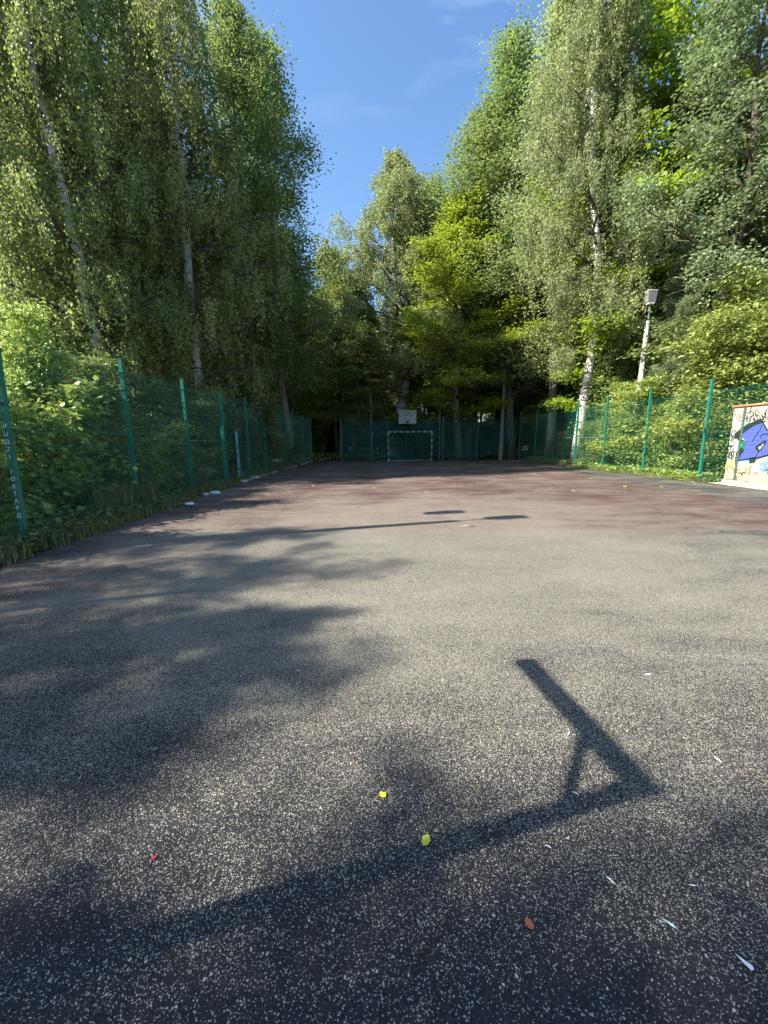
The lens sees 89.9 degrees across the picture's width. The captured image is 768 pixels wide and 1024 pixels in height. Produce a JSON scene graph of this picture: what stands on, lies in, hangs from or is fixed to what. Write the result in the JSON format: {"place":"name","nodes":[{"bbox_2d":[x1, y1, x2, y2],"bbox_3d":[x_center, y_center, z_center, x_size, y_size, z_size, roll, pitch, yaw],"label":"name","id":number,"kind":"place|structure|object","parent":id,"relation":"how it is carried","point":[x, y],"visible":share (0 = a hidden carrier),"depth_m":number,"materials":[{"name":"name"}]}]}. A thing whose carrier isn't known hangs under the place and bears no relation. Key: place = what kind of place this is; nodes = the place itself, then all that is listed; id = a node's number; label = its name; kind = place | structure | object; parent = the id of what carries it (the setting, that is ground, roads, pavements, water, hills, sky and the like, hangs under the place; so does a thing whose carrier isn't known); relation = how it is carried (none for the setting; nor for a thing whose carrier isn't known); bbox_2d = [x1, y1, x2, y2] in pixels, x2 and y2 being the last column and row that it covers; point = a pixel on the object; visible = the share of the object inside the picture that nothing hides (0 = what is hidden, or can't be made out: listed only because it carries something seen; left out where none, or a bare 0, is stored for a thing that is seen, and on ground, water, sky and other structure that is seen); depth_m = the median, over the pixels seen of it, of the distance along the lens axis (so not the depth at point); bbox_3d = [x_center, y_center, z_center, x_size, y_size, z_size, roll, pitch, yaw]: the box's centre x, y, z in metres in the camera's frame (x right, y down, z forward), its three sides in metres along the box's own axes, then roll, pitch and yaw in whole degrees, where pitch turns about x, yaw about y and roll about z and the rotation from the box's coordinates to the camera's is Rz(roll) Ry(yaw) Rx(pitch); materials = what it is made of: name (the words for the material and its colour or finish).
{"place":"outdoors","nodes":[
{"label":"outdoors","id":0,"kind":"place"},
{"bbox_2d":[0,446,767,566],"bbox_3d":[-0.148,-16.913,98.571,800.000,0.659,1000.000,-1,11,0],"label":"ground","id":1,"kind":"structure","parent":0,"point":[336,459],"depth_m":29.91,"materials":[{"name":"brown soil"}]},
{"bbox_2d":[0,480,40,510],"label":"shrub","id":2,"kind":"object","parent":1,"relation":"on","point":[11,490],"visible":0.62,"depth_m":6.11,"materials":[{"name":"green plant"}]},
{"bbox_2d":[0,292,41,350],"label":"ash leaved sapling","id":3,"kind":"object","parent":1,"relation":"on","point":[6,303],"depth_m":8.68,"materials":[{"name":"green plant"}]},
{"bbox_2d":[0,433,85,529],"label":"maple sapling","id":4,"kind":"object","parent":1,"relation":"on","point":[12,507],"visible":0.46,"depth_m":6.41,"materials":[{"name":"green plant"}]},
{"bbox_2d":[0,293,119,497],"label":"ash leaved sapling","id":5,"kind":"object","parent":1,"relation":"on","point":[21,329],"visible":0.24,"depth_m":7.71,"materials":[{"name":"green plant"}]},
{"bbox_2d":[0,371,142,517],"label":"maple sapling","id":6,"kind":"object","parent":1,"relation":"on","point":[72,433],"visible":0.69,"depth_m":7.38,"materials":[{"name":"green plant"}]},
{"bbox_2d":[2,315,145,416],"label":"ash leaved sapling","id":7,"kind":"object","parent":1,"relation":"on","point":[58,341],"visible":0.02,"depth_m":12.50,"materials":[{"name":"green plant"}]},
{"bbox_2d":[0,13,172,383],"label":"birch tree","id":8,"kind":"object","parent":1,"relation":"on","point":[32,282],"visible":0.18,"depth_m":12.59,"materials":[{"name":"green plant"}]},
{"bbox_2d":[0,0,193,383],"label":"forest tree","id":9,"kind":"object","parent":1,"relation":"on","point":[62,224],"visible":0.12,"depth_m":14.44,"materials":[{"name":"green plant"}]},
{"bbox_2d":[0,0,203,417],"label":"birch tree","id":10,"kind":"object","parent":1,"relation":"on","point":[16,30],"visible":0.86,"depth_m":11.72,"materials":[{"name":"green plant"}]},
{"bbox_2d":[45,348,160,492],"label":"ash leaved sapling","id":11,"kind":"object","parent":1,"relation":"on","point":[94,365],"visible":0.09,"depth_m":10.13,"materials":[{"name":"green plant"}]},
{"bbox_2d":[41,409,171,505],"bbox_3d":[-6.973,-1.296,9.187,2.984,2.582,3.334,5,12,29],"label":"shrub","id":12,"kind":"object","parent":1,"relation":"on","point":[117,444],"visible":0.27,"depth_m":9.23,"materials":[{"name":"green plant"}]},
{"bbox_2d":[80,476,158,514],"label":"tall grass","id":13,"kind":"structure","parent":1,"relation":"on","point":[131,498],"depth_m":8.02,"materials":[{"name":"green plant"}]},
{"bbox_2d":[0,0,267,417],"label":"birch tree","id":14,"kind":"object","parent":1,"relation":"on","point":[118,16],"visible":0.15,"depth_m":14.92,"materials":[{"name":"green plant"}]},
{"bbox_2d":[106,432,183,492],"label":"maple sapling","id":15,"kind":"object","parent":1,"relation":"on","point":[160,438],"visible":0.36,"depth_m":10.28,"materials":[{"name":"green plant"}]},
{"bbox_2d":[0,458,311,566],"bbox_3d":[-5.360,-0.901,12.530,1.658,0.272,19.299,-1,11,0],"label":"grass","id":16,"kind":"structure","parent":1,"relation":"on","point":[7,556],"depth_m":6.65,"materials":[{"name":"green plant"}]},
{"bbox_2d":[77,76,234,414],"bbox_3d":[-12.757,-12.994,21.925,8.841,20.856,9.126,-6,12,-26],"label":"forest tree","id":17,"kind":"object","parent":1,"relation":"on","point":[169,260],"visible":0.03,"depth_m":21.26,"materials":[{"name":"green plant"}]},
{"bbox_2d":[0,332,312,545],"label":"fence","id":18,"kind":"object","parent":1,"relation":"on","point":[13,468],"visible":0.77,"depth_m":8.02,"materials":[{"name":"green metal"}]},
{"bbox_2d":[115,405,221,490],"bbox_3d":[-7.279,-1.985,11.977,3.720,2.950,4.157,5,12,28],"label":"shrub","id":19,"kind":"object","parent":1,"relation":"on","point":[175,455],"visible":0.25,"depth_m":12.11,"materials":[{"name":"green plant"}]},
{"bbox_2d":[131,382,241,476],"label":"ash leaved sapling","id":20,"kind":"object","parent":1,"relation":"on","point":[191,414],"visible":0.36,"depth_m":13.72,"materials":[{"name":"green plant"}]},
{"bbox_2d":[77,0,296,477],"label":"birch tree","id":21,"kind":"object","parent":1,"relation":"on","point":[158,28],"visible":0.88,"depth_m":14.69,"materials":[{"name":"green plant"}]},
{"bbox_2d":[182,193,263,382],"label":"maple tree","id":22,"kind":"object","parent":1,"relation":"on","point":[224,309],"depth_m":25.30,"materials":[{"name":"green plant"}]},
{"bbox_2d":[220,426,228,481],"bbox_3d":[-5.437,-1.900,13.116,0.125,2.000,0.100,-1,11,0],"label":"steel post","id":23,"kind":"object","parent":1,"relation":"on","point":[224,455],"visible":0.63,"depth_m":13.06,"materials":[{"name":"green metal"}]},
{"bbox_2d":[235,431,240,479],"bbox_3d":[-5.438,-2.061,14.355,0.100,1.860,0.075,-1,11,0],"label":"painted post","id":24,"kind":"object","parent":1,"relation":"on","point":[238,452],"visible":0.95,"depth_m":14.31,"materials":[{"name":"metal"}]},
{"bbox_2d":[156,0,325,470],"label":"aspen tree","id":25,"kind":"object","parent":1,"relation":"on","point":[229,19],"visible":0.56,"depth_m":17.50,"materials":[{"name":"green plant"}]},
{"bbox_2d":[204,369,294,470],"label":"ash leaved sapling","id":26,"kind":"object","parent":1,"relation":"on","point":[267,415],"visible":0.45,"depth_m":17.41,"materials":[{"name":"green plant"}]},
{"bbox_2d":[214,374,310,465],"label":"ash leaved sapling","id":27,"kind":"object","parent":1,"relation":"on","point":[286,452],"visible":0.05,"depth_m":22.35,"materials":[{"name":"green plant"}]},
{"bbox_2d":[178,9,376,465],"bbox_3d":[-6.376,-13.610,21.831,9.815,21.997,8.833,6,12,30],"label":"aspen tree","id":28,"kind":"object","parent":1,"relation":"on","point":[298,143],"visible":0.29,"depth_m":20.67,"materials":[{"name":"green plant"}]},
{"bbox_2d":[232,227,326,445],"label":"maple tree","id":29,"kind":"object","parent":1,"relation":"on","point":[297,362],"visible":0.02,"depth_m":36.45,"materials":[{"name":"green plant"}]},
{"bbox_2d":[256,277,323,459],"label":"maple tree","id":30,"kind":"object","parent":1,"relation":"on","point":[304,402],"visible":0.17,"depth_m":28.27,"materials":[{"name":"green plant"}]},
{"bbox_2d":[296,429,329,454],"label":"ash leaved sapling","id":31,"kind":"object","parent":1,"relation":"on","point":[317,437],"visible":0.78,"depth_m":37.91,"materials":[{"name":"plant"}]},
{"bbox_2d":[294,406,334,450],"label":"ash leaved sapling","id":32,"kind":"object","parent":1,"relation":"on","point":[326,438],"visible":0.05,"depth_m":45.38,"materials":[{"name":"green plant"}]},
{"bbox_2d":[290,325,347,454],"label":"maple tree","id":33,"kind":"object","parent":1,"relation":"on","point":[315,426],"visible":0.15,"depth_m":40.53,"materials":[{"name":"green plant"}]},
{"bbox_2d":[305,299,364,455],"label":"maple tree","id":34,"kind":"object","parent":1,"relation":"on","point":[325,409],"visible":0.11,"depth_m":37.45,"materials":[{"name":"green plant"}]},
{"bbox_2d":[326,421,360,451],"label":"ash leaved sapling","id":35,"kind":"object","parent":1,"relation":"on","point":[348,444],"visible":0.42,"depth_m":46.33,"materials":[{"name":"green plant"}]},
{"bbox_2d":[290,241,399,456],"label":"maple tree","id":36,"kind":"object","parent":1,"relation":"on","point":[324,400],"visible":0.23,"depth_m":30.41,"materials":[{"name":"green plant"}]},
{"bbox_2d":[312,266,403,458],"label":"maple tree","id":37,"kind":"object","parent":1,"relation":"on","point":[334,291],"visible":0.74,"depth_m":27.89,"materials":[{"name":"green plant"}]},
{"bbox_2d":[338,307,404,457],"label":"maple tree","id":38,"kind":"object","parent":1,"relation":"on","point":[385,397],"visible":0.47,"depth_m":29.94,"materials":[{"name":"green plant"}]},
{"bbox_2d":[351,342,396,452],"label":"forest tree","id":39,"kind":"object","parent":1,"relation":"on","point":[374,422],"visible":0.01,"depth_m":45.60,"materials":[{"name":"green plant"}]},
{"bbox_2d":[361,405,396,449],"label":"ash leaved sapling","id":40,"kind":"object","parent":1,"relation":"on","point":[380,437],"visible":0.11,"depth_m":48.99,"materials":[{"name":"green plant"}]},
{"bbox_2d":[303,146,463,457],"bbox_3d":[0.534,-16.095,30.663,12.023,23.586,13.613,2,11,13],"label":"birch tree","id":41,"kind":"object","parent":1,"relation":"on","point":[399,177],"visible":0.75,"depth_m":28.80,"materials":[{"name":"green plant"}]},
{"bbox_2d":[0,460,767,1023],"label":"court","id":42,"kind":"object","parent":1,"relation":"on","point":[198,736],"visible":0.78,"depth_m":1.86,"materials":[{"name":"asphalt"}]},
{"bbox_2d":[399,410,415,459],"bbox_3d":[1.632,-5.393,27.363,1.220,3.501,1.280,-1,11,0],"label":"basketball hoop","id":43,"kind":"object","parent":42,"relation":"on","point":[406,417],"visible":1,"depth_m":26.59,"materials":[{"name":"white metal"}]},
{"bbox_2d":[388,431,432,461],"bbox_3d":[1.818,-4.668,27.327,3.125,2.088,0.918,-1,11,-1],"label":"football goal","id":44,"kind":"object","parent":42,"relation":"on","point":[410,431],"visible":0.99,"depth_m":26.83,"materials":[{"name":"paint"}]},
{"bbox_2d":[417,908,450,957],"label":"twig","id":45,"kind":"object","parent":42,"relation":"on","point":[432,934],"visible":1,"depth_m":1.17,"materials":[{"name":"brown wood"}]},
{"bbox_2d":[411,911,464,972],"bbox_3d":[0.168,1.294,1.166,0.233,0.004,0.010,-9,14,-38],"label":"twig","id":46,"kind":"object","parent":42,"relation":"on","point":[422,957],"visible":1,"depth_m":1.15,"materials":[{"name":"brown wood"}]},
{"bbox_2d":[498,370,505,459],"bbox_3d":[8.391,-6.799,27.227,0.277,6.200,0.277,3,11,19],"label":"concrete pole","id":47,"kind":"object","parent":42,"relation":"on","point":[501,433],"visible":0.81,"depth_m":27.30,"materials":[{"name":"grey concrete"}]},
{"bbox_2d":[374,327,412,425],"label":"maple tree","id":48,"kind":"object","parent":1,"relation":"on","point":[393,408],"visible":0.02,"depth_m":44.54,"materials":[{"name":"green plant"}]},
{"bbox_2d":[276,449,542,460],"bbox_3d":[0.962,-5.091,34.143,30.268,0.781,11.328,-1,11,0],"label":"ground cover","id":49,"kind":"object","parent":1,"relation":"on","point":[390,458],"visible":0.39,"depth_m":31.47,"materials":[{"name":"green plant"}]},
{"bbox_2d":[372,170,450,456],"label":"aspen tree","id":50,"kind":"object","parent":1,"relation":"on","point":[388,324],"visible":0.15,"depth_m":31.95,"materials":[{"name":"green plant"}]},
{"bbox_2d":[384,411,440,457],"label":"ash leaved sapling","id":51,"kind":"object","parent":1,"relation":"on","point":[415,440],"visible":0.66,"depth_m":30.30,"materials":[{"name":"green plant"}]},
{"bbox_2d":[379,171,453,455],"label":"aspen tree","id":52,"kind":"object","parent":1,"relation":"on","point":[434,205],"visible":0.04,"depth_m":32.47,"materials":[{"name":"green plant"}]},
{"bbox_2d":[340,396,521,460],"bbox_3d":[2.305,-6.088,28.028,15.387,4.612,0.267,-1,11,0],"label":"end fence","id":53,"kind":"object","parent":1,"relation":"on","point":[394,421],"visible":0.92,"depth_m":28.19,"materials":[{"name":"metal"}]},
{"bbox_2d":[427,421,462,454],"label":"ash leaved sapling","id":54,"kind":"object","parent":1,"relation":"on","point":[448,436],"visible":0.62,"depth_m":34.27,"materials":[{"name":"plant"}]},
{"bbox_2d":[421,272,473,456],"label":"forest tree","id":55,"kind":"object","parent":1,"relation":"on","point":[444,412],"visible":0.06,"depth_m":32.08,"materials":[{"name":"green plant"}]},
{"bbox_2d":[444,317,492,445],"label":"maple tree","id":56,"kind":"object","parent":1,"relation":"on","point":[451,418],"visible":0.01,"depth_m":41.81,"materials":[{"name":"green plant"}]},
{"bbox_2d":[402,194,539,455],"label":"maple tree","id":57,"kind":"object","parent":1,"relation":"on","point":[474,438],"visible":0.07,"depth_m":32.33,"materials":[{"name":"green plant"}]},
{"bbox_2d":[384,180,567,459],"bbox_3d":[5.900,-12.925,27.385,14.394,18.412,13.274,8,13,38],"label":"maple tree","id":58,"kind":"object","parent":1,"relation":"on","point":[456,382],"visible":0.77,"depth_m":26.09,"materials":[{"name":"green plant"}]},
{"bbox_2d":[403,75,551,457],"bbox_3d":[6.913,-16.657,29.194,11.929,25.066,13.256,5,12,28],"label":"aspen tree","id":59,"kind":"object","parent":1,"relation":"on","point":[468,145],"visible":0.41,"depth_m":26.39,"materials":[{"name":"green plant"}]},
{"bbox_2d":[478,416,505,452],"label":"ash leaved sapling","id":60,"kind":"object","parent":1,"relation":"on","point":[486,434],"visible":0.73,"depth_m":37.67,"materials":[{"name":"plant"}]},
{"bbox_2d":[483,435,517,458],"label":"shrub","id":61,"kind":"object","parent":1,"relation":"on","point":[505,447],"visible":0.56,"depth_m":29.47,"materials":[{"name":"green plant"}]},
{"bbox_2d":[486,427,522,453],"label":"ash leaved sapling","id":62,"kind":"object","parent":1,"relation":"on","point":[498,436],"visible":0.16,"depth_m":33.73,"materials":[{"name":"plant"}]},
{"bbox_2d":[495,416,527,447],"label":"ash leaved sapling","id":63,"kind":"object","parent":1,"relation":"on","point":[516,425],"visible":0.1,"depth_m":41.14,"materials":[{"name":"plant"}]},
{"bbox_2d":[490,389,541,419],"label":"maple tree","id":64,"kind":"object","parent":1,"relation":"on","point":[515,415],"depth_m":44.74,"materials":[{"name":"green plant"}]},
{"bbox_2d":[432,0,606,458],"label":"aspen tree","id":65,"kind":"object","parent":1,"relation":"on","point":[513,49],"visible":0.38,"depth_m":25.21,"materials":[{"name":"green plant"}]},
{"bbox_2d":[487,265,564,454],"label":"forest tree","id":66,"kind":"object","parent":1,"relation":"on","point":[533,397],"visible":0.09,"depth_m":33.89,"materials":[{"name":"green plant"}]},
{"bbox_2d":[514,303,561,452],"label":"forest tree","id":67,"kind":"object","parent":1,"relation":"on","point":[520,408],"visible":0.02,"depth_m":41.39,"materials":[{"name":"green plant"}]},
{"bbox_2d":[514,410,570,453],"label":"ash leaved sapling","id":68,"kind":"object","parent":1,"relation":"on","point":[544,436],"visible":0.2,"depth_m":32.27,"materials":[{"name":"plant"}]},
{"bbox_2d":[531,423,574,460],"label":"shrub","id":69,"kind":"object","parent":1,"relation":"on","point":[561,437],"visible":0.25,"depth_m":24.88,"materials":[{"name":"green plant"}]},
{"bbox_2d":[482,159,632,432],"bbox_3d":[11.122,-13.282,25.499,9.114,19.717,9.012,0,11,4],"label":"oak tree","id":70,"kind":"object","parent":1,"relation":"on","point":[542,410],"visible":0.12,"depth_m":26.61,"materials":[{"name":"green plant"}]},
{"bbox_2d":[468,0,649,460],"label":"aspen tree","id":71,"kind":"object","parent":1,"relation":"on","point":[559,14],"visible":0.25,"depth_m":22.60,"materials":[{"name":"green plant"}]},
{"bbox_2d":[550,418,600,460],"bbox_3d":[11.824,-4.146,22.626,3.810,2.950,3.410,-3,11,-13],"label":"shrub","id":72,"kind":"object","parent":1,"relation":"on","point":[567,454],"visible":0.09,"depth_m":22.64,"materials":[{"name":"green plant"}]},
{"bbox_2d":[564,416,618,464],"bbox_3d":[11.691,-3.574,19.876,3.565,2.828,3.984,-2,11,-6],"label":"shrub","id":73,"kind":"object","parent":1,"relation":"on","point":[584,433],"visible":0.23,"depth_m":19.97,"materials":[{"name":"green plant"}]},
{"bbox_2d":[506,0,680,464],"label":"birch tree","id":74,"kind":"object","parent":1,"relation":"on","point":[594,69],"visible":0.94,"depth_m":17.86,"materials":[{"name":"green plant"}]},
{"bbox_2d":[537,51,684,420],"bbox_3d":[12.490,-13.095,21.980,7.839,20.600,8.092,0,11,4],"label":"forest tree","id":75,"kind":"object","parent":1,"relation":"on","point":[601,224],"visible":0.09,"depth_m":20.22,"materials":[{"name":"green plant"}]},
{"bbox_2d":[586,412,658,465],"bbox_3d":[11.538,-3.381,18.253,3.969,3.073,3.552,0,11,2],"label":"shrub","id":76,"kind":"object","parent":1,"relation":"on","point":[622,460],"visible":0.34,"depth_m":18.02,"materials":[{"name":"green plant"}]},
{"bbox_2d":[522,455,723,482],"bbox_3d":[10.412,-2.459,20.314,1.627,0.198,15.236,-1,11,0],"label":"grass","id":77,"kind":"structure","parent":1,"relation":"on","point":[669,477],"depth_m":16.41,"materials":[{"name":"green plant"}]},
{"bbox_2d":[568,352,678,433],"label":"ash leaved sapling","id":78,"kind":"object","parent":1,"relation":"on","point":[601,393],"visible":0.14,"depth_m":20.02,"materials":[{"name":"green plant"}]},
{"bbox_2d":[584,370,682,464],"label":"ash leaved sapling","id":79,"kind":"object","parent":1,"relation":"on","point":[630,393],"visible":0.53,"depth_m":16.98,"materials":[{"name":"green plant"}]},
{"bbox_2d":[518,378,767,486],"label":"fence","id":80,"kind":"object","parent":1,"relation":"on","point":[708,414],"visible":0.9,"depth_m":15.41,"materials":[{"name":"green metal"}]},
{"bbox_2d":[628,290,657,465],"bbox_3d":[11.497,-5.730,17.259,0.400,7.715,0.300,0,11,0],"label":"lamp post","id":81,"kind":"object","parent":1,"relation":"on","point":[651,296],"visible":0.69,"depth_m":16.83,"materials":[{"name":"concrete"}]},
{"bbox_2d":[522,0,767,412],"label":"maple tree","id":82,"kind":"object","parent":1,"relation":"on","point":[665,22],"visible":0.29,"depth_m":18.29,"materials":[{"name":"green plant"}]},
{"bbox_2d":[607,302,723,435],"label":"ash leaved sapling","id":83,"kind":"object","parent":1,"relation":"on","point":[663,357],"visible":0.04,"depth_m":16.30,"materials":[{"name":"green plant"}]},
{"bbox_2d":[615,408,721,473],"bbox_3d":[12.225,-3.150,15.785,4.495,3.565,5.023,1,11,9],"label":"shrub","id":84,"kind":"object","parent":1,"relation":"on","point":[652,461],"visible":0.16,"depth_m":15.38,"materials":[{"name":"green plant"}]},
{"bbox_2d":[635,291,711,424],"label":"oak tree","id":85,"kind":"object","parent":1,"relation":"on","point":[692,299],"visible":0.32,"depth_m":15.55,"materials":[{"name":"green plant"}]},
{"bbox_2d":[596,0,767,380],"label":"oak tree","id":86,"kind":"object","parent":1,"relation":"on","point":[740,15],"visible":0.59,"depth_m":15.45,"materials":[{"name":"green plant"}]},
{"bbox_2d":[622,356,751,463],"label":"ash leaved sapling","id":87,"kind":"object","parent":1,"relation":"on","point":[675,390],"visible":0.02,"depth_m":15.98,"materials":[{"name":"green plant"}]},
{"bbox_2d":[637,215,744,385],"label":"oak tree","id":88,"kind":"object","parent":1,"relation":"on","point":[674,271],"visible":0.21,"depth_m":17.42,"materials":[{"name":"green plant"}]},
{"bbox_2d":[623,68,765,378],"bbox_3d":[17.832,-12.997,22.856,7.898,20.022,9.386,0,11,1],"label":"maple tree","id":89,"kind":"object","parent":1,"relation":"on","point":[683,217],"visible":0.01,"depth_m":20.85,"materials":[{"name":"green plant"}]},
{"bbox_2d":[625,296,767,463],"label":"ash leaved sapling","id":90,"kind":"object","parent":1,"relation":"on","point":[733,372],"visible":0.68,"depth_m":13.15,"materials":[{"name":"green plant"}]},
{"bbox_2d":[626,24,767,370],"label":"forest tree","id":91,"kind":"object","parent":1,"relation":"on","point":[738,165],"visible":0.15,"depth_m":18.06,"materials":[{"name":"green plant"}]},
{"bbox_2d":[647,394,767,480],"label":"shrub","id":92,"kind":"object","parent":1,"relation":"on","point":[708,455],"visible":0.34,"depth_m":13.58,"materials":[{"name":"green plant"}]},
{"bbox_2d":[650,254,767,434],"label":"ash leaved sapling","id":93,"kind":"object","parent":1,"relation":"on","point":[751,284],"visible":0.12,"depth_m":13.74,"materials":[{"name":"green plant"}]},
{"bbox_2d":[681,71,767,312],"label":"maple tree","id":94,"kind":"object","parent":1,"relation":"on","point":[762,253],"visible":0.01,"depth_m":18.24,"materials":[{"name":"green plant"}]},
{"bbox_2d":[707,482,767,489],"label":"gravel strip","id":95,"kind":"object","parent":1,"relation":"on","point":[738,485],"visible":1,"depth_m":12.05,"materials":[{"name":"concrete"}]},
{"bbox_2d":[721,402,767,488],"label":"painted wall","id":96,"kind":"structure","parent":1,"relation":"on","point":[759,440],"depth_m":11.88,"materials":[{"name":"paint"}]},
{"bbox_2d":[730,234,767,309],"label":"oak tree","id":97,"kind":"object","parent":1,"relation":"on","point":[760,262],"visible":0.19,"depth_m":15.80,"materials":[{"name":"green plant"}]},
{"bbox_2d":[2,0,767,420],"label":"sky","id":98,"kind":"structure","parent":0,"point":[372,76],"materials":[{"name":"blue"}]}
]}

